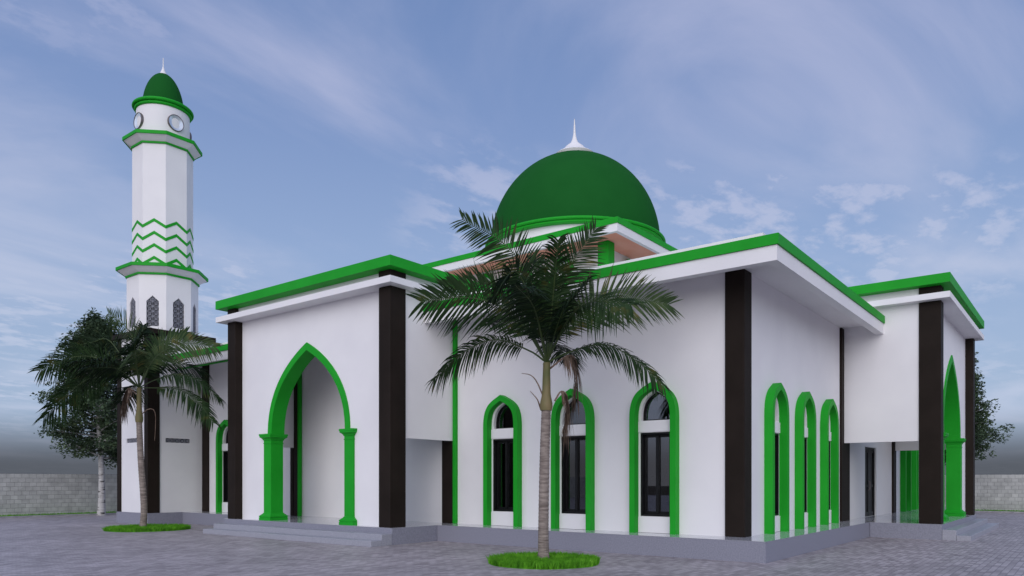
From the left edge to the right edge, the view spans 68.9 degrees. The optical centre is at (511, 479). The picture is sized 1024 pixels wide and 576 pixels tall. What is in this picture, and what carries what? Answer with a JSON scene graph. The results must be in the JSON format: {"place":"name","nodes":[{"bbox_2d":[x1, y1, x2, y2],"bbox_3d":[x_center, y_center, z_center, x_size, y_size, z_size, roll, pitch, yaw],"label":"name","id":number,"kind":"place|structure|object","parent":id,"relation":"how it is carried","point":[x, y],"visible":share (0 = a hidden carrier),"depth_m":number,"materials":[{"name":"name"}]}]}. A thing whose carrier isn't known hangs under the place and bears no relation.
{"place":"outdoors","nodes":[
{"label":"outdoors","id":0,"kind":"place"},
{"bbox_2d":[102,523,190,531],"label":"grass","id":1,"kind":"structure","parent":0,"point":[155,527],"depth_m":23.34,"materials":[{"name":"green plant"}]},
{"bbox_2d":[26,306,225,526],"bbox_3d":[-12.217,-2.117,24.113,5.396,7.447,5.006,0,0,38],"label":"palm tree","id":2,"kind":"object","parent":1,"relation":"on","point":[152,358],"visible":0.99,"depth_m":24.01,"materials":[{"name":"green plant"}]},
{"bbox_2d":[0,512,1023,575],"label":"pavement","id":3,"kind":"structure","parent":0,"point":[81,545],"depth_m":15.37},
{"bbox_2d":[0,513,115,517],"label":"kerb","id":4,"kind":"structure","parent":3,"relation":"on","point":[50,515],"depth_m":32.61,"materials":[{"name":"stone"}]},
{"bbox_2d":[0,511,115,515],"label":"grass","id":5,"kind":"structure","parent":3,"relation":"on","point":[56,514],"depth_m":33.29,"materials":[{"name":"green plant"}]},
{"bbox_2d":[0,474,116,515],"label":"boundary wall","id":6,"kind":"structure","parent":3,"relation":"on","point":[27,494],"depth_m":33.66,"materials":[{"name":"brick"}]},
{"bbox_2d":[30,307,123,515],"bbox_3d":[-18.518,-3.057,33.784,5.320,9.325,5.622,0,0,5],"label":"birch tree","id":7,"kind":"object","parent":3,"relation":"on","point":[101,438],"visible":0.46,"depth_m":32.84,"materials":[{"name":"green plant"}]},
{"bbox_2d":[111,58,215,524],"bbox_3d":[-13.147,-7.150,28.136,2.940,17.500,2.940,0,0,38],"label":"minaret","id":8,"kind":"object","parent":3,"relation":"on","point":[163,277],"visible":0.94,"depth_m":27.31,"materials":[{"name":"paint"}]},
{"bbox_2d":[131,298,134,327],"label":"lattice window","id":9,"kind":"structure","parent":8,"relation":"in","point":[133,301],"depth_m":27.27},
{"bbox_2d":[133,112,143,128],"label":"round window","id":10,"kind":"structure","parent":8,"relation":"in","point":[137,114],"depth_m":27.39,"materials":[{"name":"metal"}]},
{"bbox_2d":[147,296,158,325],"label":"lattice window","id":11,"kind":"structure","parent":8,"relation":"in","point":[153,304],"depth_m":27.07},
{"bbox_2d":[167,114,183,131],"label":"round window","id":12,"kind":"structure","parent":8,"relation":"in","point":[181,125],"depth_m":27.56,"materials":[{"name":"metal"}]},
{"bbox_2d":[173,299,183,328],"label":"lattice window","id":13,"kind":"structure","parent":8,"relation":"in","point":[178,307],"depth_m":27.50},
{"bbox_2d":[193,306,195,332],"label":"lattice window","id":14,"kind":"structure","parent":8,"relation":"in","point":[194,311],"depth_m":28.36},
{"bbox_2d":[172,119,998,563],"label":"mosque","id":15,"kind":"structure","parent":3,"relation":"on","point":[810,405],"depth_m":19.45,"materials":[{"name":"paint"}]},
{"bbox_2d":[216,420,227,511],"bbox_3d":[-10.281,-0.500,27.095,1.130,3.360,0.360,0,0,38],"label":"window","id":16,"kind":"structure","parent":15,"relation":"in","point":[220,507],"depth_m":27.27,"materials":[{"name":"green paint"}]},
{"bbox_2d":[483,395,521,526],"bbox_3d":[-0.198,-0.500,19.243,1.130,3.360,0.360,0,0,38],"label":"window","id":17,"kind":"structure","parent":15,"relation":"in","point":[507,453],"depth_m":19.33,"materials":[{"name":"green paint"}]},
{"bbox_2d":[551,389,594,530],"bbox_3d":[1.498,-0.500,17.922,1.130,3.360,0.360,0,0,38],"label":"window","id":18,"kind":"structure","parent":15,"relation":"in","point":[578,460],"depth_m":17.99,"materials":[{"name":"green paint"}]},
{"bbox_2d":[629,382,678,534],"bbox_3d":[3.194,-0.500,16.601,1.130,3.360,0.360,0,0,38],"label":"window","id":19,"kind":"structure","parent":15,"relation":"in","point":[659,450],"depth_m":16.68,"materials":[{"name":"green paint"}]},
{"bbox_2d":[764,383,788,533],"bbox_3d":[5.889,-0.500,16.822,0.360,3.360,1.130,0,0,38],"label":"window","id":20,"kind":"structure","parent":15,"relation":"in","point":[776,446],"depth_m":16.95,"materials":[{"name":"green paint"}]},
{"bbox_2d":[795,392,815,528],"bbox_3d":[7.191,-0.500,18.494,0.360,3.360,1.130,0,0,38],"label":"window","id":21,"kind":"structure","parent":15,"relation":"in","point":[805,448],"depth_m":18.65,"materials":[{"name":"green paint"}]},
{"bbox_2d":[820,399,838,524],"bbox_3d":[8.494,-0.500,20.167,0.360,3.360,1.130,0,0,38],"label":"window","id":22,"kind":"structure","parent":15,"relation":"in","point":[829,441],"depth_m":20.09,"materials":[{"name":"green paint"}]},
{"bbox_2d":[865,447,874,515],"bbox_3d":[11.584,0.061,24.288,0.132,2.231,1.550,0,0,38],"label":"door","id":23,"kind":"structure","parent":15,"relation":"in","point":[869,452],"depth_m":24.48,"materials":[{"name":"glass"}]},
{"bbox_2d":[900,450,911,511],"bbox_3d":[14.933,-0.500,28.296,0.189,3.360,1.130,0,0,38],"label":"window","id":24,"kind":"structure","parent":15,"relation":"in","point":[905,456],"depth_m":27.90,"materials":[{"name":"green glass"}]},
{"bbox_2d":[912,450,918,509],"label":"window","id":25,"kind":"structure","parent":15,"relation":"in","point":[915,453],"depth_m":29.55,"materials":[{"name":"green glass"}]},
{"bbox_2d":[945,352,1014,465],"bbox_3d":[20.984,-2.464,35.197,4.665,8.150,4.062,0,0,38],"label":"birch tree","id":26,"kind":"object","parent":3,"relation":"on","point":[981,434],"visible":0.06,"depth_m":34.28,"materials":[{"name":"green plant"}]},
{"bbox_2d":[975,511,1023,512],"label":"kerb","id":27,"kind":"structure","parent":3,"relation":"on","point":[1002,511],"depth_m":36.52,"materials":[{"name":"stone"}]},
{"bbox_2d":[975,509,1023,511],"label":"grass","id":28,"kind":"structure","parent":3,"relation":"on","point":[996,510],"depth_m":37.11,"materials":[{"name":"green plant"}]},
{"bbox_2d":[0,0,1023,474],"label":"sky","id":29,"kind":"structure","parent":0,"point":[883,140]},
{"bbox_2d":[486,551,600,569],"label":"grass","id":30,"kind":"structure","parent":0,"point":[532,560],"depth_m":13.83,"materials":[{"name":"green plant"}]},
{"bbox_2d":[405,208,683,558],"bbox_3d":[0.640,-1.936,14.481,4.862,7.072,4.849,0,0,38],"label":"palm tree","id":31,"kind":"object","parent":30,"relation":"on","point":[541,304],"visible":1,"depth_m":14.24,"materials":[{"name":"green plant"}]},
{"label":"ground","id":32,"kind":"structure","parent":0,"visible":0},
{"bbox_2d":[945,475,1023,510],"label":"boundary wall","id":33,"kind":"structure","parent":32,"relation":"on","point":[999,492],"depth_m":37.39,"materials":[{"name":"brick"}]}
]}

